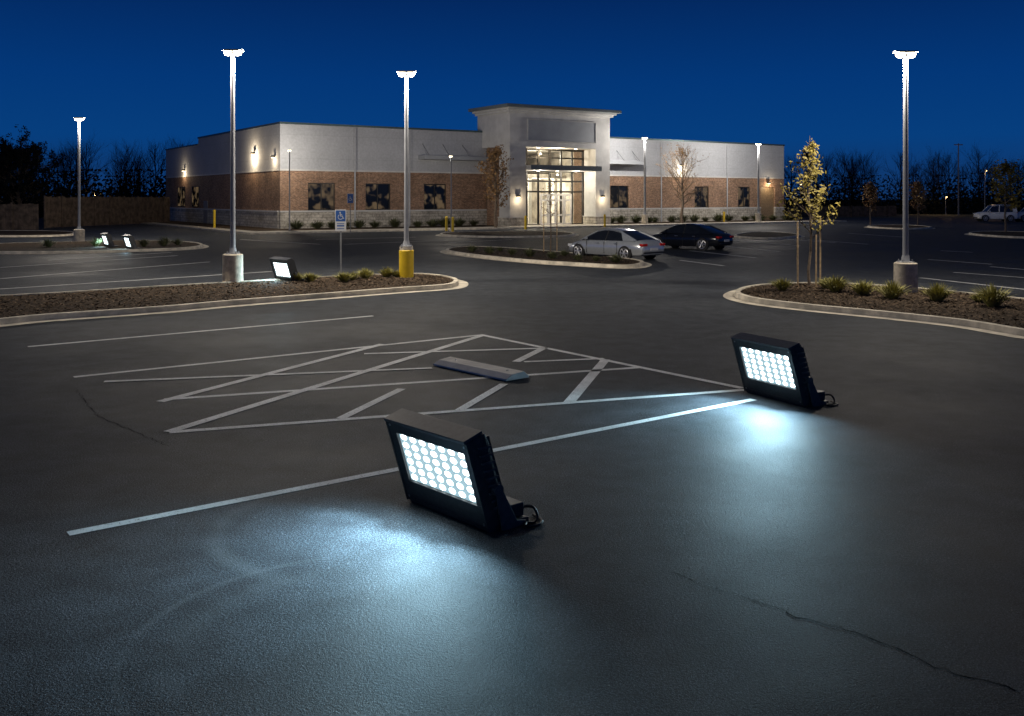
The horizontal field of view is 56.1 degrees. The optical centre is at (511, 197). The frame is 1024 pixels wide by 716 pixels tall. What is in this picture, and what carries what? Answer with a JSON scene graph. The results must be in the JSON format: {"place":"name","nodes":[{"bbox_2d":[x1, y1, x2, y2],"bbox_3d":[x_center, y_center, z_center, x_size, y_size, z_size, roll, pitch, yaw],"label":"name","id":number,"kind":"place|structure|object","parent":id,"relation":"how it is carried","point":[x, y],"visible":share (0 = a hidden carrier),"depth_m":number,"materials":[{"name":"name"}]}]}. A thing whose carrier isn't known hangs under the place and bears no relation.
{"place":"outdoors","nodes":[
{"label":"outdoors","id":0,"kind":"place"},
{"bbox_2d":[143,222,258,233],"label":"pavement","id":1,"kind":"structure","parent":0,"point":[203,228],"depth_m":86.89,"materials":[{"name":"concrete"}]},
{"bbox_2d":[0,218,1023,715],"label":"asphalt","id":2,"kind":"structure","parent":0,"point":[882,500],"depth_m":8.97,"materials":[{"name":"grey asphalt"}]},
{"bbox_2d":[0,133,14,203],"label":"tree","id":3,"kind":"object","parent":2,"relation":"on","point":[2,155],"visible":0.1,"depth_m":120.07,"materials":[{"name":"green plant"}]},
{"bbox_2d":[0,202,38,229],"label":"fence","id":4,"kind":"object","parent":2,"relation":"on","point":[19,216],"visible":0.98,"depth_m":82.73,"materials":[{"name":"brown wood"}]},
{"bbox_2d":[0,124,67,208],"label":"tree","id":5,"kind":"object","parent":2,"relation":"on","point":[18,156],"visible":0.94,"depth_m":110.98,"materials":[{"name":"black plant"}]},
{"bbox_2d":[0,230,73,236],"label":"kerb","id":6,"kind":"structure","parent":2,"relation":"on","point":[60,235],"depth_m":69.32,"materials":[{"name":"concrete"}]},
{"bbox_2d":[0,231,71,234],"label":"mulch bed","id":7,"kind":"object","parent":6,"relation":"in","point":[31,232],"visible":0.95,"depth_m":74.85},
{"bbox_2d":[74,117,84,240],"bbox_3d":[-27.542,-1.163,61.091,0.651,7.925,0.651,0,0,0],"label":"street lamp","id":8,"kind":"object","parent":2,"relation":"on","point":[79,233],"visible":0.86,"depth_m":61.02,"materials":[{"name":"metal"}]},
{"bbox_2d":[0,240,208,253],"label":"kerb","id":9,"kind":"structure","parent":2,"relation":"on","point":[201,246],"depth_m":49.38,"materials":[{"name":"concrete"}]},
{"bbox_2d":[0,240,199,250],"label":"mulch bed","id":10,"kind":"object","parent":9,"relation":"in","point":[36,247],"visible":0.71,"depth_m":53.25,"materials":[{"name":"brown wood"}]},
{"bbox_2d":[38,239,56,246],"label":"shrub","id":11,"kind":"object","parent":10,"relation":"on","point":[46,243],"visible":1,"depth_m":52.37,"materials":[{"name":"green plant"}]},
{"bbox_2d":[88,237,103,246],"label":"shrub","id":12,"kind":"object","parent":10,"relation":"on","point":[95,242],"visible":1,"depth_m":53.16,"materials":[{"name":"green plant"}]},
{"bbox_2d":[100,232,119,246],"bbox_3d":[-22.311,2.365,53.373,0.864,0.874,1.362,0,0,-36],"label":"floodlight","id":13,"kind":"object","parent":10,"relation":"on","point":[107,240],"visible":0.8,"depth_m":52.94,"materials":[{"name":"black metal"}]},
{"bbox_2d":[122,234,140,248],"bbox_3d":[-20.103,2.365,50.948,0.865,0.874,1.362,0,0,-36],"label":"floodlight","id":14,"kind":"object","parent":10,"relation":"on","point":[129,241],"visible":0.88,"depth_m":50.53,"materials":[{"name":"black metal"}]},
{"bbox_2d":[136,238,151,246],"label":"shrub","id":15,"kind":"object","parent":10,"relation":"on","point":[144,243],"visible":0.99,"depth_m":53.21,"materials":[{"name":"green plant"}]},
{"bbox_2d":[154,236,173,245],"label":"shrub","id":16,"kind":"object","parent":10,"relation":"on","point":[164,241],"visible":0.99,"depth_m":54.04,"materials":[{"name":"green plant"}]},
{"bbox_2d":[44,196,169,227],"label":"fence","id":17,"kind":"object","parent":2,"relation":"on","point":[61,211],"visible":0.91,"depth_m":97.08,"materials":[{"name":"brown wood"}]},
{"bbox_2d":[28,316,369,346],"bbox_3d":[-6.205,2.796,20.422,7.478,0.001,0.130,0,0,-39],"label":"parking line","id":18,"kind":"object","parent":2,"relation":"on","point":[193,331],"visible":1,"depth_m":19.96,"materials":[{"name":"white paint"}]},
{"bbox_2d":[156,221,274,229],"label":"planting bed","id":19,"kind":"object","parent":2,"relation":"on","point":[207,225],"visible":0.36,"depth_m":93.91,"materials":[{"name":"brown soil"}]},
{"bbox_2d":[0,273,467,326],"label":"kerb","id":20,"kind":"structure","parent":2,"relation":"on","point":[456,283],"depth_m":25.13,"materials":[{"name":"concrete"}]},
{"bbox_2d":[0,273,452,317],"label":"mulch bed","id":21,"kind":"object","parent":20,"relation":"in","point":[136,297],"visible":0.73,"depth_m":26.76,"materials":[{"name":"brown wood"}]},
{"bbox_2d":[222,49,243,281],"bbox_3d":[-8.965,-0.988,30.826,0.651,7.575,0.651,0,0,0],"label":"street lamp","id":22,"kind":"object","parent":21,"relation":"on","point":[232,265],"visible":0.84,"depth_m":30.75,"materials":[{"name":"metal"}]},
{"bbox_2d":[269,256,304,280],"bbox_3d":[-7.276,2.365,31.454,0.865,0.874,1.362,0,0,-41],"label":"floodlight","id":23,"kind":"object","parent":21,"relation":"on","point":[284,268],"visible":0.79,"depth_m":31.17,"materials":[{"name":"black metal"}]},
{"bbox_2d":[301,272,319,281],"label":"shrub","id":24,"kind":"object","parent":21,"relation":"on","point":[309,277],"visible":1,"depth_m":30.75,"materials":[{"name":"green plant"}]},
{"bbox_2d":[335,209,345,272],"bbox_3d":[-5.875,1.590,32.934,0.380,2.420,0.054,0,0,0],"label":"parking sign","id":25,"kind":"object","parent":21,"relation":"on","point":[340,220],"visible":0.98,"depth_m":32.91,"materials":[{"name":"blue metal"}]},
{"bbox_2d":[334,271,354,281],"bbox_3d":[-5.434,2.506,30.831,0.948,0.367,0.994,0,0,36],"label":"shrub","id":26,"kind":"object","parent":21,"relation":"on","point":[343,276],"visible":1,"depth_m":30.77,"materials":[{"name":"green plant"}]},
{"bbox_2d":[356,267,373,278],"bbox_3d":[-4.916,2.491,32.006,0.903,0.398,0.970,0,0,-16],"label":"shrub","id":27,"kind":"object","parent":21,"relation":"on","point":[365,273],"visible":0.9,"depth_m":31.89,"materials":[{"name":"green plant"}]},
{"bbox_2d":[377,266,393,276],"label":"shrub","id":28,"kind":"object","parent":21,"relation":"on","point":[386,272],"visible":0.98,"depth_m":32.50,"materials":[{"name":"green plant"}]},
{"bbox_2d":[397,70,415,277],"bbox_3d":[-3.588,-0.762,32.621,0.640,7.125,0.494,0,0,0],"label":"street lamp","id":29,"kind":"object","parent":21,"relation":"on","point":[406,260],"visible":0.88,"depth_m":32.55,"materials":[{"name":"grey metal"}]},
{"bbox_2d":[347,193,352,232],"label":"parking sign","id":30,"kind":"object","parent":2,"relation":"on","point":[350,198],"visible":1,"depth_m":76.33,"materials":[{"name":"blue metal"}]},
{"bbox_2d":[241,225,498,230],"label":"planting bed","id":31,"kind":"object","parent":2,"relation":"on","point":[365,228],"visible":0.5,"depth_m":84.67,"materials":[{"name":"brown soil"}]},
{"bbox_2d":[288,149,290,229],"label":"street lamp","id":32,"kind":"object","parent":31,"relation":"on","point":[289,150],"visible":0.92,"depth_m":79.95,"materials":[{"name":"metal"}]},
{"bbox_2d":[287,220,305,228],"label":"shrub","id":33,"kind":"object","parent":31,"relation":"on","point":[298,225],"visible":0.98,"depth_m":83.24,"materials":[{"name":"green plant"}]},
{"bbox_2d":[310,220,327,228],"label":"shrub","id":34,"kind":"object","parent":31,"relation":"on","point":[318,225],"visible":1,"depth_m":83.54,"materials":[{"name":"green plant"}]},
{"bbox_2d":[352,218,369,227],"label":"shrub","id":35,"kind":"object","parent":31,"relation":"on","point":[357,224],"visible":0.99,"depth_m":86.38,"materials":[{"name":"green plant"}]},
{"bbox_2d":[368,220,382,227],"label":"shrub","id":36,"kind":"object","parent":31,"relation":"on","point":[375,224],"visible":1,"depth_m":86.98,"materials":[{"name":"green plant"}]},
{"bbox_2d":[388,216,402,226],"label":"shrub","id":37,"kind":"object","parent":31,"relation":"on","point":[394,223],"visible":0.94,"depth_m":88.08,"materials":[{"name":"green plant"}]},
{"bbox_2d":[424,219,439,226],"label":"shrub","id":38,"kind":"object","parent":31,"relation":"on","point":[432,223],"visible":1,"depth_m":90.36,"materials":[{"name":"green plant"}]},
{"bbox_2d":[454,217,466,225],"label":"shrub","id":39,"kind":"object","parent":31,"relation":"on","point":[460,222],"visible":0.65,"depth_m":91.44,"materials":[{"name":"green plant"}]},
{"bbox_2d":[73,334,743,432],"bbox_3d":[-1.655,2.794,14.589,7.811,0.005,7.150,0,0,-37],"label":"hatched marking","id":40,"kind":"object","parent":2,"relation":"on","point":[580,388],"visible":0.97,"depth_m":14.46,"materials":[{"name":"white paint"}]},
{"bbox_2d":[66,399,754,534],"bbox_3d":[-0.172,2.796,10.667,8.844,0.001,0.120,0,0,-37],"label":"parking line","id":41,"kind":"object","parent":2,"relation":"on","point":[154,516],"visible":1,"depth_m":9.40,"materials":[{"name":"white paint"}]},
{"bbox_2d":[449,155,451,231],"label":"street lamp","id":42,"kind":"object","parent":2,"relation":"on","point":[450,156],"visible":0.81,"depth_m":79.96,"materials":[{"name":"metal"}]},
{"bbox_2d":[384,408,542,532],"bbox_3d":[-0.426,2.366,8.505,0.863,0.873,1.362,0,0,-42],"label":"floodlight","id":43,"kind":"object","parent":2,"relation":"on","point":[448,468],"visible":1,"depth_m":8.22,"materials":[{"name":"black metal"}]},
{"bbox_2d":[165,103,784,228],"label":"commercial building","id":44,"kind":"structure","parent":2,"relation":"on","point":[587,164],"depth_m":94.55,"materials":[{"name":"brick"},{"name":"white stucco"},{"name":"tan brown brick"}]},
{"bbox_2d":[178,187,184,206],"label":"window","id":45,"kind":"structure","parent":44,"relation":"in","point":[181,190],"depth_m":110.96,"materials":[{"name":"black glass"}]},
{"bbox_2d":[192,186,198,206],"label":"window","id":46,"kind":"structure","parent":44,"relation":"in","point":[195,189],"depth_m":106.11,"materials":[{"name":"black glass"}]},
{"bbox_2d":[203,201,207,222],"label":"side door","id":47,"kind":"structure","parent":44,"relation":"in","point":[205,203],"depth_m":102.65,"materials":[{"name":"grey metal"}]},
{"bbox_2d":[308,183,334,210],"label":"window","id":48,"kind":"structure","parent":44,"relation":"in","point":[321,196],"depth_m":86.25,"materials":[{"name":"black"}]},
{"bbox_2d":[366,183,389,209],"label":"window","id":49,"kind":"structure","parent":44,"relation":"in","point":[377,195],"depth_m":89.31,"materials":[{"name":"black"}]},
{"bbox_2d":[424,184,445,209],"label":"window","id":50,"kind":"structure","parent":44,"relation":"in","point":[434,194],"depth_m":92.68,"materials":[{"name":"black"}]},
{"bbox_2d":[610,186,627,207],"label":"window","id":51,"kind":"structure","parent":44,"relation":"in","point":[618,194],"depth_m":105.39,"materials":[{"name":"black glass"}]},
{"bbox_2d":[695,186,707,207],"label":"window","id":52,"kind":"structure","parent":44,"relation":"in","point":[702,201],"depth_m":112.38,"materials":[{"name":"black glass"}]},
{"bbox_2d":[738,187,749,206],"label":"window","id":53,"kind":"structure","parent":44,"relation":"in","point":[743,192],"depth_m":116.26,"materials":[{"name":"black glass"}]},
{"bbox_2d":[761,187,773,219],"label":"door","id":54,"kind":"structure","parent":44,"relation":"in","point":[767,193],"depth_m":118.64,"materials":[{"name":"beige metal"}]},
{"bbox_2d":[433,357,528,380],"bbox_3d":[-0.525,2.735,15.458,0.476,0.109,1.850,0,0,-42],"label":"wheel stop","id":55,"kind":"object","parent":2,"relation":"on","point":[484,369],"visible":1,"depth_m":15.26,"materials":[{"name":"concrete"}]},
{"bbox_2d":[436,231,577,237],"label":"kerb","id":56,"kind":"structure","parent":2,"relation":"on","point":[473,236],"depth_m":68.10,"materials":[{"name":"concrete"}]},
{"bbox_2d":[443,231,571,235],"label":"mulch bed","id":57,"kind":"object","parent":56,"relation":"in","point":[523,233],"visible":0.88,"depth_m":72.75,"materials":[{"name":"brown wood"}]},
{"bbox_2d":[0,233,1023,289],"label":"parking line","id":58,"kind":"object","parent":2,"relation":"on","point":[452,242],"visible":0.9,"depth_m":39.44,"materials":[{"name":"white paint"}]},
{"bbox_2d":[440,246,651,268],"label":"kerb","id":59,"kind":"structure","parent":2,"relation":"on","point":[641,264],"depth_m":41.04,"materials":[{"name":"concrete"}]},
{"bbox_2d":[449,246,639,263],"bbox_3d":[0.894,2.690,45.636,4.675,0.001,16.298,0,0,-30],"label":"mulch bed","id":60,"kind":"object","parent":59,"relation":"in","point":[545,257],"visible":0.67,"depth_m":44.14,"materials":[{"name":"brown wood"}]},
{"bbox_2d":[523,247,536,256],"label":"shrub","id":61,"kind":"object","parent":60,"relation":"on","point":[529,253],"visible":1,"depth_m":44.10,"materials":[{"name":"green plant"}]},
{"bbox_2d":[541,182,557,251],"bbox_3d":[1.762,0.963,47.887,1.215,3.688,0.791,0,0,-30],"label":"tree","id":62,"kind":"object","parent":60,"relation":"on","point":[549,201],"visible":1,"depth_m":48.00,"materials":[{"name":"brown plant"}]},
{"bbox_2d":[545,250,557,258],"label":"shrub","id":63,"kind":"object","parent":60,"relation":"on","point":[552,255],"visible":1,"depth_m":42.42,"materials":[{"name":"green plant"}]},
{"bbox_2d":[606,253,623,262],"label":"shrub","id":64,"kind":"object","parent":60,"relation":"on","point":[616,259],"visible":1,"depth_m":39.87,"materials":[{"name":"green plant"}]},
{"bbox_2d":[250,221,846,233],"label":"kerb","id":65,"kind":"structure","parent":2,"relation":"on","point":[517,227],"depth_m":86.77,"materials":[{"name":"concrete"}]},
{"bbox_2d":[568,228,664,258],"bbox_3d":[4.764,2.124,44.485,2.000,1.440,4.670,0,0,-43],"label":"parked car","id":66,"kind":"object","parent":2,"relation":"on","point":[627,243],"visible":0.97,"depth_m":43.52,"materials":[{"name":"metal"}]},
{"bbox_2d":[653,223,733,250],"bbox_3d":[9.763,2.124,52.897,4.670,1.440,2.000,0,0,42],"label":"parked car","id":67,"kind":"object","parent":2,"relation":"on","point":[703,237],"visible":0.84,"depth_m":51.90,"materials":[{"name":"metal"}]},
{"bbox_2d":[611,220,806,223],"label":"planting bed","id":68,"kind":"object","parent":2,"relation":"on","point":[704,221],"visible":0.29,"depth_m":109.89,"materials":[{"name":"brown soil"}]},
{"bbox_2d":[615,215,629,222],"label":"shrub","id":69,"kind":"object","parent":68,"relation":"on","point":[620,219],"visible":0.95,"depth_m":103.61,"materials":[{"name":"green plant"}]},
{"bbox_2d":[629,215,641,222],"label":"shrub","id":70,"kind":"object","parent":68,"relation":"on","point":[636,219],"visible":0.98,"depth_m":104.18,"materials":[{"name":"green plant"}]},
{"bbox_2d":[688,213,699,221],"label":"shrub","id":71,"kind":"object","parent":68,"relation":"on","point":[694,218],"visible":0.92,"depth_m":109.44,"materials":[{"name":"green plant"}]},
{"bbox_2d":[712,213,725,220],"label":"shrub","id":72,"kind":"object","parent":68,"relation":"on","point":[718,218],"visible":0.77,"depth_m":110.86,"materials":[{"name":"green plant"}]},
{"bbox_2d":[733,232,804,239],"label":"kerb","id":73,"kind":"structure","parent":2,"relation":"on","point":[768,238],"depth_m":66.08,"materials":[{"name":"concrete"}]},
{"bbox_2d":[738,232,796,236],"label":"mulch bed","id":74,"kind":"object","parent":73,"relation":"in","point":[762,234],"visible":0.9,"depth_m":70.75,"materials":[{"name":"brown wood"}]},
{"bbox_2d":[731,332,837,406],"bbox_3d":[3.794,2.366,13.375,0.863,0.873,1.362,0,0,-28],"label":"floodlight","id":75,"kind":"object","parent":2,"relation":"on","point":[774,368],"visible":1,"depth_m":13.12,"materials":[{"name":"black metal"}]},
{"bbox_2d":[672,572,1015,690],"bbox_3d":[2.026,2.797,6.318,0.113,0.001,2.412,0,0,-43],"label":"asphalt crack","id":76,"kind":"object","parent":2,"relation":"on","point":[859,633],"visible":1,"depth_m":6.11,"materials":[{"name":"black asphalt"}]},
{"bbox_2d":[860,180,879,224],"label":"tree","id":77,"kind":"object","parent":2,"relation":"on","point":[871,190],"visible":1,"depth_m":95.78,"materials":[{"name":"brown plant"}]},
{"bbox_2d":[723,282,1023,338],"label":"kerb","id":78,"kind":"structure","parent":2,"relation":"on","point":[736,295],"depth_m":22.63,"materials":[{"name":"concrete"}]},
{"bbox_2d":[741,283,1023,327],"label":"mulch bed","id":79,"kind":"object","parent":78,"relation":"in","point":[967,314],"visible":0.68,"depth_m":24.71,"materials":[{"name":"brown wood"}]},
{"bbox_2d":[769,278,799,290],"bbox_3d":[7.891,2.483,27.955,0.996,0.413,1.125,0,0,19],"label":"shrub","id":80,"kind":"object","parent":79,"relation":"on","point":[780,284],"visible":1,"depth_m":27.87,"materials":[{"name":"green plant"}]},
{"bbox_2d":[774,136,839,286],"bbox_3d":[9.000,0.455,29.192,1.965,4.695,1.909,0,0,0],"label":"tree","id":81,"kind":"object","parent":79,"relation":"on","point":[807,157],"visible":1,"depth_m":29.15,"materials":[{"name":"yellow plant"}]},
{"bbox_2d":[817,274,849,291],"bbox_3d":[9.291,2.426,27.487,1.237,0.528,1.339,0,0,29],"label":"shrub","id":82,"kind":"object","parent":79,"relation":"on","point":[836,284],"visible":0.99,"depth_m":27.39,"materials":[{"name":"green plant"}]},
{"bbox_2d":[847,279,879,294],"bbox_3d":[9.728,2.456,26.666,1.127,0.468,1.060,0,0,22],"label":"shrub","id":83,"kind":"object","parent":79,"relation":"on","point":[863,288],"visible":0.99,"depth_m":26.57,"materials":[{"name":"green plant"}]},
{"bbox_2d":[872,279,916,298],"bbox_3d":[10.193,2.421,25.674,1.284,0.539,1.179,0,0,33],"label":"shrub","id":84,"kind":"object","parent":79,"relation":"on","point":[893,291],"visible":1,"depth_m":25.54,"materials":[{"name":"green plant"}]},
{"bbox_2d":[893,50,917,292],"bbox_3d":[11.292,-0.713,27.541,0.651,7.025,0.651,0,0,0],"label":"street lamp","id":85,"kind":"object","parent":79,"relation":"on","point":[905,269],"visible":0.84,"depth_m":27.47,"materials":[{"name":"metal"}]},
{"bbox_2d":[915,283,958,300],"bbox_3d":[11.086,2.421,25.043,1.173,0.539,1.099,0,0,18],"label":"shrub","id":86,"kind":"object","parent":79,"relation":"on","point":[937,293],"visible":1,"depth_m":24.91,"materials":[{"name":"green plant"}]},
{"bbox_2d":[968,282,1013,306],"bbox_3d":[11.912,2.374,23.805,1.417,0.632,1.350,0,0,-23],"label":"shrub","id":87,"kind":"object","parent":79,"relation":"on","point":[991,295],"visible":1,"depth_m":23.69,"materials":[{"name":"green plant"}]},
{"bbox_2d":[865,225,934,229],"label":"kerb","id":88,"kind":"structure","parent":2,"relation":"on","point":[927,227],"depth_m":87.03,"materials":[{"name":"concrete"}]},
{"bbox_2d":[872,225,926,227],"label":"mulch bed","id":89,"kind":"object","parent":88,"relation":"in","point":[901,226],"visible":0.83,"depth_m":90.61,"materials":[{"name":"brown wood"}]},
{"bbox_2d":[908,180,927,224],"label":"tree","id":90,"kind":"object","parent":89,"relation":"on","point":[917,190],"visible":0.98,"depth_m":95.92,"materials":[{"name":"brown plant"}]},
{"bbox_2d":[965,231,1023,238],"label":"kerb","id":91,"kind":"structure","parent":2,"relation":"on","point":[986,235],"depth_m":69.39,"materials":[{"name":"concrete"}]},
{"bbox_2d":[972,231,1023,235],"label":"mulch bed","id":92,"kind":"object","parent":91,"relation":"in","point":[1003,233],"visible":0.97,"depth_m":72.75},
{"bbox_2d":[984,158,1023,231],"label":"tree","id":93,"kind":"object","parent":92,"relation":"on","point":[1005,167],"visible":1,"depth_m":76.16,"materials":[{"name":"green plant"}]},
{"bbox_2d":[973,205,1017,221],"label":"parked car","id":94,"kind":"object","parent":2,"relation":"on","point":[987,213],"visible":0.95,"depth_m":113.08,"materials":[{"name":"metal"}]},
{"bbox_2d":[0,0,1023,199],"label":"sky","id":95,"kind":"structure","parent":0,"point":[786,72],"materials":[{"name":"blue"}]},
{"bbox_2d":[42,200,1022,217],"bbox_3d":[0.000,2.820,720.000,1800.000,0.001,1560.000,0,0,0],"label":"ground","id":96,"kind":"structure","parent":0,"point":[949,215],"depth_m":146.34,"materials":[{"name":"grey asphalt"}]},
{"bbox_2d":[0,129,195,217],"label":"woodland","id":97,"kind":"object","parent":96,"relation":"on","point":[125,187],"visible":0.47,"depth_m":145.67,"materials":[{"name":"black plant"}]},
{"bbox_2d":[788,205,896,216],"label":"fence","id":98,"kind":"object","parent":96,"relation":"on","point":[853,211],"visible":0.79,"depth_m":142.13,"materials":[{"name":"brown wood"}]},
{"bbox_2d":[784,140,1023,213],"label":"woodland","id":99,"kind":"object","parent":96,"relation":"on","point":[936,205],"visible":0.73,"depth_m":173.06,"materials":[{"name":"black plant"}]},
{"bbox_2d":[954,143,962,215],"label":"utility pole","id":100,"kind":"object","parent":96,"relation":"on","point":[958,144],"visible":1,"depth_m":152.64,"materials":[{"name":"grey metal"}]},
{"bbox_2d":[259,220,840,231],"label":"pavement","id":101,"kind":"structure","parent":0,"point":[523,226],"depth_m":89.94,"materials":[{"name":"concrete"}]},
{"bbox_2d":[475,145,513,227],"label":"tree","id":102,"kind":"object","parent":101,"relation":"on","point":[494,158],"visible":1,"depth_m":86.74,"materials":[{"name":"brown plant"}]},
{"bbox_2d":[642,137,647,223],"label":"street lamp","id":103,"kind":"object","parent":101,"relation":"on","point":[644,218],"visible":0.81,"depth_m":98.73,"materials":[{"name":"metal"}]},
{"bbox_2d":[655,139,707,222],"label":"tree","id":104,"kind":"object","parent":101,"relation":"on","point":[682,162],"visible":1,"depth_m":101.71,"materials":[{"name":"brown plant"}]},
{"bbox_2d":[755,143,761,221],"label":"street lamp","id":105,"kind":"object","parent":101,"relation":"on","point":[758,216],"visible":0.83,"depth_m":106.57,"materials":[{"name":"metal"}]},
{"bbox_2d":[527,224,601,225],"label":"pavement","id":106,"kind":"structure","parent":0,"point":[565,224],"depth_m":96.73,"materials":[{"name":"concrete"}]},
{"bbox_2d":[1014,208,1023,221],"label":"parked car","id":107,"kind":"object","parent":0,"point":[1021,215],"visible":0.71,"depth_m":113.28,"materials":[{"name":"metal"}]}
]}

